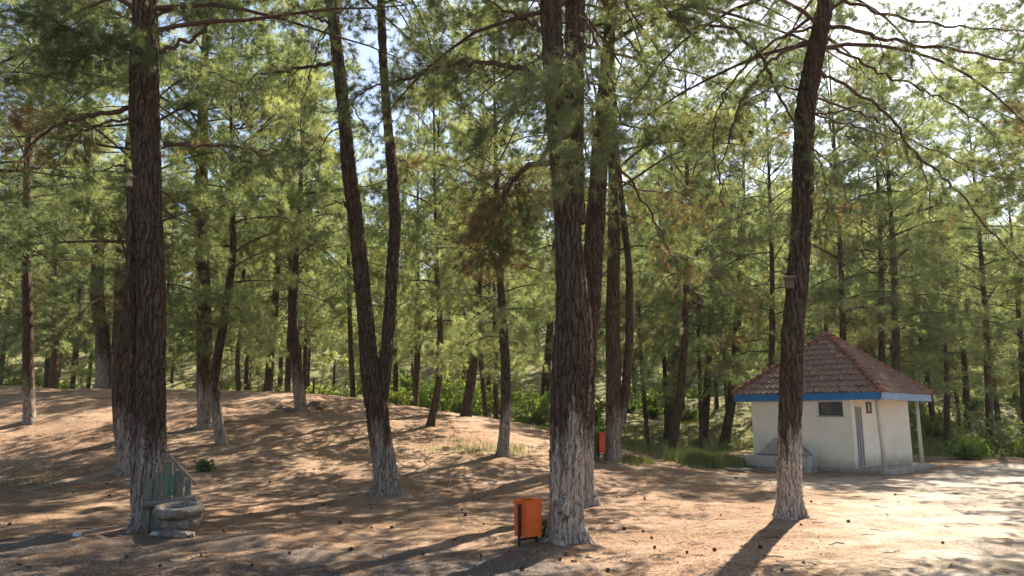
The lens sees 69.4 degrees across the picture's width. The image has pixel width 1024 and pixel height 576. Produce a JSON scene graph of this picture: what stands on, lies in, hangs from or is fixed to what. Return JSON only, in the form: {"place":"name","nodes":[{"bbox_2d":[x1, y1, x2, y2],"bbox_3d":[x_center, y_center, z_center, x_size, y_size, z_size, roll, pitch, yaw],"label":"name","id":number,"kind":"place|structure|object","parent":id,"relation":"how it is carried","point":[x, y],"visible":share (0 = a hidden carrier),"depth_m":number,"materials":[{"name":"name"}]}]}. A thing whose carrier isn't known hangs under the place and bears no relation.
{"place":"outdoors","nodes":[
{"label":"outdoors","id":0,"kind":"place"},
{"bbox_2d":[0,274,1023,575],"bbox_3d":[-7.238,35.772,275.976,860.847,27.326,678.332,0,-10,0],"label":"ground","id":1,"kind":"structure","parent":0,"point":[332,424],"depth_m":14.99,"materials":[{"name":"soil"}]},
{"bbox_2d":[0,230,62,385],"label":"pine tree","id":2,"kind":"object","parent":1,"relation":"on","point":[4,348],"visible":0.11,"depth_m":48.39,"materials":[{"name":"green plant"}]},
{"bbox_2d":[0,151,66,368],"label":"pine tree","id":3,"kind":"object","parent":1,"relation":"on","point":[15,309],"visible":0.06,"depth_m":53.24,"materials":[{"name":"green plant"}]},
{"bbox_2d":[0,160,117,367],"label":"pine tree","id":4,"kind":"object","parent":1,"relation":"on","point":[74,290],"visible":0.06,"depth_m":42.99,"materials":[{"name":"green plant"}]},
{"bbox_2d":[0,89,118,387],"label":"pine tree","id":5,"kind":"object","parent":1,"relation":"on","point":[46,368],"visible":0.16,"depth_m":36.90,"materials":[{"name":"green plant"}]},
{"bbox_2d":[0,121,123,388],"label":"pine tree","id":6,"kind":"object","parent":1,"relation":"on","point":[74,372],"visible":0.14,"depth_m":37.56,"materials":[{"name":"green plant"}]},
{"bbox_2d":[0,0,130,391],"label":"pine tree","id":7,"kind":"object","parent":1,"relation":"on","point":[14,243],"visible":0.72,"depth_m":15.38,"materials":[{"name":"green plant"}]},
{"bbox_2d":[0,59,131,388],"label":"pine tree","id":8,"kind":"object","parent":1,"relation":"on","point":[54,355],"visible":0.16,"depth_m":35.38,"materials":[{"name":"green plant"}]},
{"bbox_2d":[0,0,131,309],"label":"pine tree","id":9,"kind":"object","parent":1,"relation":"on","point":[44,285],"visible":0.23,"depth_m":25.38,"materials":[{"name":"green plant"}]},
{"bbox_2d":[0,0,166,424],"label":"pine tree","id":10,"kind":"object","parent":1,"relation":"on","point":[28,401],"visible":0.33,"depth_m":22.54,"materials":[{"name":"green plant"}]},
{"bbox_2d":[16,153,193,382],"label":"pine tree","id":11,"kind":"object","parent":1,"relation":"on","point":[40,370],"visible":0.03,"depth_m":48.58,"materials":[{"name":"green plant"}]},
{"bbox_2d":[0,3,240,388],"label":"pine tree","id":12,"kind":"object","parent":1,"relation":"on","point":[103,373],"visible":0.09,"depth_m":29.58,"materials":[{"name":"green plant"}]},
{"bbox_2d":[62,187,190,388],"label":"pine tree","id":13,"kind":"object","parent":1,"relation":"on","point":[92,360],"visible":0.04,"depth_m":46.98,"materials":[{"name":"green plant"}]},
{"bbox_2d":[0,0,298,476],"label":"pine tree","id":14,"kind":"object","parent":1,"relation":"on","point":[120,400],"visible":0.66,"depth_m":17.19,"materials":[{"name":"green plant"}]},
{"bbox_2d":[141,454,197,531],"bbox_3d":[-4.989,3.069,10.943,0.811,1.197,0.486,0,-10,0],"label":"plank screen","id":15,"kind":"object","parent":1,"relation":"on","point":[160,489],"visible":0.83,"depth_m":10.82,"materials":[{"name":"green paint"}]},
{"bbox_2d":[105,163,235,387],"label":"pine tree","id":16,"kind":"object","parent":1,"relation":"on","point":[189,330],"visible":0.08,"depth_m":42.86,"materials":[{"name":"green plant"}]},
{"bbox_2d":[152,501,204,536],"bbox_3d":[-4.659,3.261,10.296,0.676,0.518,0.704,0,-10,0],"label":"stone basin","id":17,"kind":"object","parent":1,"relation":"on","point":[181,515],"visible":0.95,"depth_m":10.12,"materials":[{"name":"grey stone"}]},
{"bbox_2d":[22,0,361,429],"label":"pine tree","id":18,"kind":"object","parent":1,"relation":"on","point":[204,411],"visible":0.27,"depth_m":22.31,"materials":[{"name":"green plant"}]},
{"bbox_2d":[166,209,237,372],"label":"pine tree","id":19,"kind":"object","parent":1,"relation":"on","point":[180,358],"visible":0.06,"depth_m":53.88,"materials":[{"name":"green plant"}]},
{"bbox_2d":[189,458,215,471],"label":"bush","id":20,"kind":"object","parent":1,"relation":"on","point":[205,466],"visible":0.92,"depth_m":17.10,"materials":[{"name":"green plant"}]},
{"bbox_2d":[112,0,335,446],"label":"pine tree","id":21,"kind":"object","parent":1,"relation":"on","point":[223,330],"visible":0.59,"depth_m":20.38,"materials":[{"name":"green plant"}]},
{"bbox_2d":[0,0,452,533],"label":"pine tree","id":22,"kind":"object","parent":1,"relation":"on","point":[146,306],"visible":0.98,"depth_m":11.79,"materials":[{"name":"brown plant"}]},
{"bbox_2d":[166,153,286,389],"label":"pine tree","id":23,"kind":"object","parent":1,"relation":"on","point":[221,378],"visible":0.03,"depth_m":49.93,"materials":[{"name":"green plant"}]},
{"bbox_2d":[166,96,314,390],"bbox_3d":[-13.264,-1.981,36.578,6.887,16.669,6.994,0,-10,0],"label":"pine tree","id":24,"kind":"object","parent":1,"relation":"on","point":[237,361],"visible":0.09,"depth_m":35.92,"materials":[{"name":"green plant"}]},
{"bbox_2d":[195,201,302,390],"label":"pine tree","id":25,"kind":"object","parent":1,"relation":"on","point":[242,374],"visible":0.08,"depth_m":42.29,"materials":[{"name":"green plant"}]},
{"bbox_2d":[188,164,315,390],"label":"pine tree","id":26,"kind":"object","parent":1,"relation":"on","point":[246,381],"visible":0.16,"depth_m":38.22,"materials":[{"name":"green plant"}]},
{"bbox_2d":[176,30,384,391],"bbox_3d":[-10.700,-3.735,33.989,8.578,17.967,8.510,8,-12,-37],"label":"pine tree","id":27,"kind":"object","parent":1,"relation":"on","point":[268,378],"visible":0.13,"depth_m":33.35,"materials":[{"name":"green plant"}]},
{"bbox_2d":[233,72,342,391],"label":"pine tree","id":28,"kind":"object","parent":1,"relation":"on","point":[287,387],"visible":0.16,"depth_m":34.25,"materials":[{"name":"green plant"}]},
{"bbox_2d":[236,127,353,392],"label":"pine tree","id":29,"kind":"object","parent":1,"relation":"on","point":[306,347],"visible":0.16,"depth_m":36.94,"materials":[{"name":"green plant"}]},
{"bbox_2d":[209,0,386,411],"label":"pine tree","id":30,"kind":"object","parent":1,"relation":"on","point":[300,400],"visible":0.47,"depth_m":25.09,"materials":[{"name":"green plant"}]},
{"bbox_2d":[210,148,386,376],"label":"pine tree","id":31,"kind":"object","parent":1,"relation":"on","point":[328,352],"visible":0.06,"depth_m":50.07,"materials":[{"name":"green plant"}]},
{"bbox_2d":[276,218,346,386],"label":"pine tree","id":32,"kind":"object","parent":1,"relation":"on","point":[308,366],"visible":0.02,"depth_m":59.17,"materials":[{"name":"green plant"}]},
{"bbox_2d":[305,381,345,396],"bbox_3d":[-8.666,4.756,33.535,1.896,1.108,1.488,-4,-10,20],"label":"bush","id":33,"kind":"object","parent":1,"relation":"on","point":[323,390],"visible":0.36,"depth_m":33.57,"materials":[{"name":"green plant"}]},
{"bbox_2d":[308,253,357,390],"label":"pine tree","id":34,"kind":"object","parent":1,"relation":"on","point":[334,366],"visible":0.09,"depth_m":54.52,"materials":[{"name":"green plant"}]},
{"bbox_2d":[280,118,410,397],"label":"pine tree","id":35,"kind":"object","parent":1,"relation":"on","point":[365,155],"visible":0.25,"depth_m":34.24,"materials":[{"name":"green plant"}]},
{"bbox_2d":[323,243,414,395],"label":"pine tree","id":36,"kind":"object","parent":1,"relation":"on","point":[346,379],"visible":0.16,"depth_m":42.47,"materials":[{"name":"green plant"}]},
{"bbox_2d":[165,0,588,497],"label":"pine tree","id":37,"kind":"object","parent":1,"relation":"on","point":[375,372],"visible":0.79,"depth_m":16.07,"materials":[{"name":"brown plant"}]},
{"bbox_2d":[342,263,411,387],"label":"pine tree","id":38,"kind":"object","parent":1,"relation":"on","point":[402,373],"visible":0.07,"depth_m":48.74,"materials":[{"name":"green plant"}]},
{"bbox_2d":[351,169,434,393],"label":"pine tree","id":39,"kind":"object","parent":1,"relation":"on","point":[395,357],"visible":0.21,"depth_m":34.83,"materials":[{"name":"green plant"}]},
{"bbox_2d":[388,384,412,404],"bbox_3d":[-4.960,4.536,30.846,1.423,1.090,1.581,6,-12,-33],"label":"bush","id":40,"kind":"object","parent":1,"relation":"on","point":[393,398],"visible":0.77,"depth_m":30.57,"materials":[{"name":"green plant"}]},
{"bbox_2d":[361,105,469,405],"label":"pine tree","id":41,"kind":"object","parent":1,"relation":"on","point":[409,127],"visible":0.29,"depth_m":33.40,"materials":[{"name":"green plant"}]},
{"bbox_2d":[0,520,834,575],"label":"gravel","id":42,"kind":"structure","parent":1,"relation":"on","point":[495,538],"depth_m":8.88,"materials":[{"name":"gravel"}]},
{"bbox_2d":[399,267,436,389],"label":"pine tree","id":43,"kind":"object","parent":1,"relation":"on","point":[412,363],"visible":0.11,"depth_m":59.90,"materials":[{"name":"green plant"}]},
{"bbox_2d":[399,372,463,411],"bbox_3d":[-4.199,5.736,39.029,4.766,2.850,4.373,0,-10,0],"label":"bush","id":44,"kind":"object","parent":1,"relation":"on","point":[426,399],"visible":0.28,"depth_m":38.63,"materials":[{"name":"green plant"}]},
{"bbox_2d":[358,0,528,426],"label":"pine tree","id":45,"kind":"object","parent":1,"relation":"on","point":[438,320],"visible":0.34,"depth_m":25.11,"materials":[{"name":"green plant"}]},
{"bbox_2d":[406,226,509,385],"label":"pine tree","id":46,"kind":"object","parent":1,"relation":"on","point":[432,363],"visible":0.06,"depth_m":50.82,"materials":[{"name":"green plant"}]},
{"bbox_2d":[433,368,514,415],"bbox_3d":[-1.716,5.016,34.923,4.258,2.591,4.005,-8,-13,40],"label":"bush","id":47,"kind":"object","parent":1,"relation":"on","point":[477,409],"visible":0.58,"depth_m":34.64,"materials":[{"name":"green plant"}]},
{"bbox_2d":[397,0,552,416],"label":"pine tree","id":48,"kind":"object","parent":1,"relation":"on","point":[467,403],"visible":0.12,"depth_m":29.17,"materials":[{"name":"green plant"}]},
{"bbox_2d":[422,113,550,417],"bbox_3d":[-1.516,-1.212,32.614,5.743,14.350,5.706,6,-12,-32],"label":"pine tree","id":49,"kind":"object","parent":1,"relation":"on","point":[482,383],"visible":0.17,"depth_m":31.87,"materials":[{"name":"green plant"}]},
{"bbox_2d":[425,191,549,417],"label":"pine tree","id":50,"kind":"object","parent":1,"relation":"on","point":[488,381],"visible":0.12,"depth_m":43.41,"materials":[{"name":"green plant"}]},
{"bbox_2d":[453,237,547,383],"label":"pine tree","id":51,"kind":"object","parent":1,"relation":"on","point":[520,380],"visible":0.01,"depth_m":55.52,"materials":[{"name":"green plant"}]},
{"bbox_2d":[459,105,542,418],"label":"pine tree","id":52,"kind":"object","parent":1,"relation":"on","point":[495,400],"visible":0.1,"depth_m":33.49,"materials":[{"name":"green plant"}]},
{"bbox_2d":[397,0,609,457],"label":"pine tree","id":53,"kind":"object","parent":1,"relation":"on","point":[505,351],"visible":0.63,"depth_m":21.41,"materials":[{"name":"green plant"}]},
{"bbox_2d":[1,388,1019,499],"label":"grass","id":54,"kind":"structure","parent":1,"relation":"on","point":[928,449],"depth_m":33.85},
{"bbox_2d":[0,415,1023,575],"bbox_3d":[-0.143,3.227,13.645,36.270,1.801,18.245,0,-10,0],"label":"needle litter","id":55,"kind":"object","parent":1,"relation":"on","point":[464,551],"visible":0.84,"depth_m":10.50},
{"bbox_2d":[0,410,1023,575],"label":"pine cones","id":56,"kind":"object","parent":1,"relation":"on","point":[495,518],"visible":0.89,"depth_m":11.10,"materials":[{"name":"brown plant"}]},
{"bbox_2d":[300,0,730,545],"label":"pine tree","id":57,"kind":"object","parent":1,"relation":"on","point":[565,84],"visible":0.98,"depth_m":10.84,"materials":[{"name":"green plant"}]},
{"bbox_2d":[491,381,550,425],"bbox_3d":[1.224,5.590,35.175,3.529,2.283,3.752,-7,-12,35],"label":"bush","id":58,"kind":"object","parent":1,"relation":"on","point":[537,416],"visible":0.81,"depth_m":34.58,"materials":[{"name":"green plant"}]},
{"bbox_2d":[513,498,542,546],"bbox_3d":[0.210,3.149,9.756,0.333,0.696,0.255,8,-13,-40],"label":"litter bin","id":59,"kind":"object","parent":1,"relation":"on","point":[527,518],"visible":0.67,"depth_m":9.68,"materials":[{"name":"metal"}]},
{"bbox_2d":[504,166,605,414],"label":"pine tree","id":60,"kind":"object","parent":1,"relation":"on","point":[545,381],"visible":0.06,"depth_m":46.02,"materials":[{"name":"green plant"}]},
{"bbox_2d":[521,174,623,361],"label":"pine tree","id":61,"kind":"object","parent":1,"relation":"on","point":[601,349],"visible":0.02,"depth_m":55.17,"materials":[{"name":"green plant"}]},
{"bbox_2d":[527,188,637,396],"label":"pine tree","id":62,"kind":"object","parent":1,"relation":"on","point":[599,363],"visible":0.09,"depth_m":42.02,"materials":[{"name":"green plant"}]},
{"bbox_2d":[594,396,628,431],"bbox_3d":[3.962,6.639,38.112,4.326,2.525,4.076,0,-10,0],"label":"bush","id":63,"kind":"object","parent":1,"relation":"on","point":[598,416],"visible":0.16,"depth_m":37.95,"materials":[{"name":"green plant"}]},
{"bbox_2d":[455,0,792,462],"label":"pine tree","id":64,"kind":"object","parent":1,"relation":"on","point":[617,400],"visible":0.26,"depth_m":21.46,"materials":[{"name":"green plant"}]},
{"bbox_2d":[602,201,689,444],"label":"pine tree","id":65,"kind":"object","parent":1,"relation":"on","point":[636,374],"visible":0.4,"depth_m":32.77,"materials":[{"name":"green plant"}]},
{"bbox_2d":[632,385,663,408],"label":"bush","id":66,"kind":"object","parent":1,"relation":"on","point":[649,398],"visible":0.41,"depth_m":51.35,"materials":[{"name":"green plant"}]},
{"bbox_2d":[583,122,737,429],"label":"pine tree","id":67,"kind":"object","parent":1,"relation":"on","point":[637,158],"visible":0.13,"depth_m":41.99,"materials":[{"name":"green plant"}]},
{"bbox_2d":[430,0,893,507],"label":"pine tree","id":68,"kind":"object","parent":1,"relation":"on","point":[594,234],"visible":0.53,"depth_m":14.84,"materials":[{"name":"green plant"}]},
{"bbox_2d":[605,433,762,469],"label":"tall grass","id":69,"kind":"structure","parent":1,"relation":"on","point":[738,461],"depth_m":23.11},
{"bbox_2d":[620,86,749,439],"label":"pine tree","id":70,"kind":"object","parent":1,"relation":"on","point":[669,414],"visible":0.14,"depth_m":40.24,"materials":[{"name":"green plant"}]},
{"bbox_2d":[620,162,756,421],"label":"pine tree","id":71,"kind":"object","parent":1,"relation":"on","point":[661,374],"visible":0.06,"depth_m":50.77,"materials":[{"name":"green plant"}]},
{"bbox_2d":[602,0,787,452],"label":"pine tree","id":72,"kind":"object","parent":1,"relation":"on","point":[684,361],"visible":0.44,"depth_m":26.87,"materials":[{"name":"green plant"}]},
{"bbox_2d":[637,129,769,438],"bbox_3d":[10.897,-0.616,40.928,7.815,18.221,7.824,0,-10,0],"label":"pine tree","id":73,"kind":"object","parent":1,"relation":"on","point":[705,413],"visible":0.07,"depth_m":39.53,"materials":[{"name":"green plant"}]},
{"bbox_2d":[645,163,767,451],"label":"pine tree","id":74,"kind":"object","parent":1,"relation":"on","point":[697,320],"visible":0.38,"depth_m":34.94,"materials":[{"name":"green plant"}]},
{"bbox_2d":[678,218,779,409],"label":"pine tree","id":75,"kind":"object","parent":1,"relation":"on","point":[744,364],"visible":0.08,"depth_m":43.75,"materials":[{"name":"green plant"}]},
{"bbox_2d":[640,103,838,442],"bbox_3d":[12.188,-1.153,39.883,9.117,19.275,9.191,-9,-13,43],"label":"pine tree","id":76,"kind":"object","parent":1,"relation":"on","point":[725,435],"visible":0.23,"depth_m":38.82,"materials":[{"name":"green plant"}]},
{"bbox_2d":[713,211,813,384],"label":"pine tree","id":77,"kind":"object","parent":1,"relation":"on","point":[780,327],"visible":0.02,"depth_m":47.19,"materials":[{"name":"green plant"}]},
{"bbox_2d":[671,42,872,377],"bbox_3d":[12.154,-2.329,35.175,8.685,20.534,9.090,-5,-11,26],"label":"pine tree","id":78,"kind":"object","parent":1,"relation":"on","point":[772,277],"visible":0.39,"depth_m":34.30,"materials":[{"name":"green plant"}]},
{"bbox_2d":[745,438,818,473],"bbox_3d":[8.392,5.243,22.981,1.960,1.110,1.120,-7,-12,36],"label":"water trough","id":79,"kind":"object","parent":1,"relation":"on","point":[766,457],"visible":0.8,"depth_m":22.78,"materials":[{"name":"concrete"}]},
{"bbox_2d":[599,0,1023,519],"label":"pine tree","id":80,"kind":"object","parent":1,"relation":"on","point":[790,504],"visible":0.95,"depth_m":13.37,"materials":[{"name":"green plant"}]},
{"bbox_2d":[750,167,891,366],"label":"pine tree","id":81,"kind":"object","parent":1,"relation":"on","point":[823,325],"visible":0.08,"depth_m":42.58,"materials":[{"name":"green plant"}]},
{"bbox_2d":[731,332,933,474],"bbox_3d":[10.935,3.909,25.198,4.986,4.874,4.982,10,-14,-44],"label":"hut","id":82,"kind":"object","parent":1,"relation":"on","point":[855,415],"visible":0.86,"depth_m":23.63,"materials":[{"name":"paint"}]},
{"bbox_2d":[817,402,844,416],"bbox_3d":[9.912,3.776,23.009,0.808,0.452,0.090,-10,-14,44],"label":"window","id":83,"kind":"structure","parent":82,"relation":"in","point":[825,408],"depth_m":23.00,"materials":[{"name":"grey glass"}]},
{"bbox_2d":[855,406,865,467],"bbox_3d":[10.727,4.585,22.781,0.070,1.840,0.392,-10,-14,44],"label":"door","id":84,"kind":"structure","parent":82,"relation":"in","point":[858,412],"depth_m":22.75,"materials":[{"name":"grey metal"}]},
{"bbox_2d":[716,0,962,363],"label":"pine tree","id":85,"kind":"object","parent":1,"relation":"on","point":[838,165],"visible":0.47,"depth_m":31.84,"materials":[{"name":"green plant"}]},
{"bbox_2d":[804,188,926,360],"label":"pine tree","id":86,"kind":"object","parent":1,"relation":"on","point":[818,327],"visible":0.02,"depth_m":57.48,"materials":[{"name":"green plant"}]},
{"bbox_2d":[807,132,932,378],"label":"pine tree","id":87,"kind":"object","parent":1,"relation":"on","point":[860,222],"visible":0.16,"depth_m":37.19,"materials":[{"name":"green plant"}]},
{"bbox_2d":[818,191,955,416],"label":"pine tree","id":88,"kind":"object","parent":1,"relation":"on","point":[890,348],"visible":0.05,"depth_m":43.78,"materials":[{"name":"green plant"}]},
{"bbox_2d":[807,69,967,409],"bbox_3d":[17.071,-1.732,35.026,7.484,19.272,7.816,0,-10,0],"label":"pine tree","id":89,"kind":"object","parent":1,"relation":"on","point":[881,339],"visible":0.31,"depth_m":33.92,"materials":[{"name":"green plant"}]},
{"bbox_2d":[809,41,1012,378],"bbox_3d":[17.127,-2.001,32.835,9.038,19.185,8.633,-3,-10,19],"label":"pine tree","id":90,"kind":"object","parent":1,"relation":"on","point":[892,223],"visible":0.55,"depth_m":31.97,"materials":[{"name":"green plant"}]},
{"bbox_2d":[850,176,972,417],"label":"pine tree","id":91,"kind":"object","parent":1,"relation":"on","point":[905,186],"visible":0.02,"depth_m":51.88,"materials":[{"name":"green plant"}]},
{"bbox_2d":[855,187,980,421],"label":"pine tree","id":92,"kind":"object","parent":1,"relation":"on","point":[931,408],"visible":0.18,"depth_m":39.62,"materials":[{"name":"green plant"}]},
{"bbox_2d":[856,50,1023,443],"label":"pine tree","id":93,"kind":"object","parent":1,"relation":"on","point":[987,380],"visible":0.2,"depth_m":38.63,"materials":[{"name":"green plant"}]},
{"bbox_2d":[908,398,972,437],"bbox_3d":[21.703,6.700,38.478,3.622,2.205,3.968,0,-10,0],"label":"bush","id":94,"kind":"object","parent":1,"relation":"on","point":[931,428],"visible":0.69,"depth_m":37.98,"materials":[{"name":"green plant"}]},
{"bbox_2d":[872,215,1012,445],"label":"pine tree","id":95,"kind":"object","parent":1,"relation":"on","point":[947,377],"visible":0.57,"depth_m":36.34,"materials":[{"name":"green plant"}]},
{"bbox_2d":[898,233,1015,432],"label":"pine tree","id":96,"kind":"object","parent":1,"relation":"on","point":[975,395],"visible":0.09,"depth_m":44.94,"materials":[{"name":"green plant"}]},
{"bbox_2d":[905,213,1023,431],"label":"pine tree","id":97,"kind":"object","parent":1,"relation":"on","point":[966,394],"visible":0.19,"depth_m":41.64,"materials":[{"name":"green plant"}]},
{"bbox_2d":[916,0,1023,316],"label":"pine tree","id":98,"kind":"object","parent":1,"relation":"on","point":[1005,260],"visible":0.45,"depth_m":26.49,"materials":[{"name":"green plant"}]},
{"bbox_2d":[943,431,1000,459],"bbox_3d":[18.225,6.349,29.407,2.032,1.358,2.017,-4,-11,24],"label":"bush","id":99,"kind":"object","parent":1,"relation":"on","point":[972,450],"visible":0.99,"depth_m":29.12,"materials":[{"name":"green plant"}]},
{"bbox_2d":[922,0,1023,305],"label":"pine tree","id":100,"kind":"object","parent":1,"relation":"on","point":[1015,276],"visible":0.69,"depth_m":19.42,"materials":[{"name":"green plant"}]},
{"bbox_2d":[937,135,1023,435],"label":"pine tree","id":101,"kind":"object","parent":1,"relation":"on","point":[1020,368],"visible":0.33,"depth_m":39.69,"materials":[{"name":"green plant"}]},
{"bbox_2d":[937,402,1023,455],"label":"bush","id":102,"kind":"object","parent":1,"relation":"on","point":[983,436],"visible":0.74,"depth_m":32.18,"materials":[{"name":"green plant"}]},
{"bbox_2d":[943,208,1023,419],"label":"pine tree","id":103,"kind":"object","parent":1,"relation":"on","point":[996,405],"visible":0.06,"depth_m":51.16,"materials":[{"name":"green plant"}]},
{"bbox_2d":[959,256,1022,406],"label":"pine tree","id":104,"kind":"object","parent":1,"relation":"on","point":[1015,399],"visible":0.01,"depth_m":55.64,"materials":[{"name":"green plant"}]},
{"bbox_2d":[989,237,1023,426],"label":"pine tree","id":105,"kind":"object","parent":1,"relation":"on","point":[1015,377],"visible":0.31,"depth_m":43.56,"materials":[{"name":"green plant"}]},
{"bbox_2d":[1001,432,1023,457],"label":"bush","id":106,"kind":"object","parent":1,"relation":"on","point":[1015,451],"visible":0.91,"depth_m":31.32,"materials":[{"name":"green plant"}]},
{"bbox_2d":[0,0,1023,303],"label":"sky","id":107,"kind":"structure","parent":0,"point":[365,51],"materials":[{"name":"white"}]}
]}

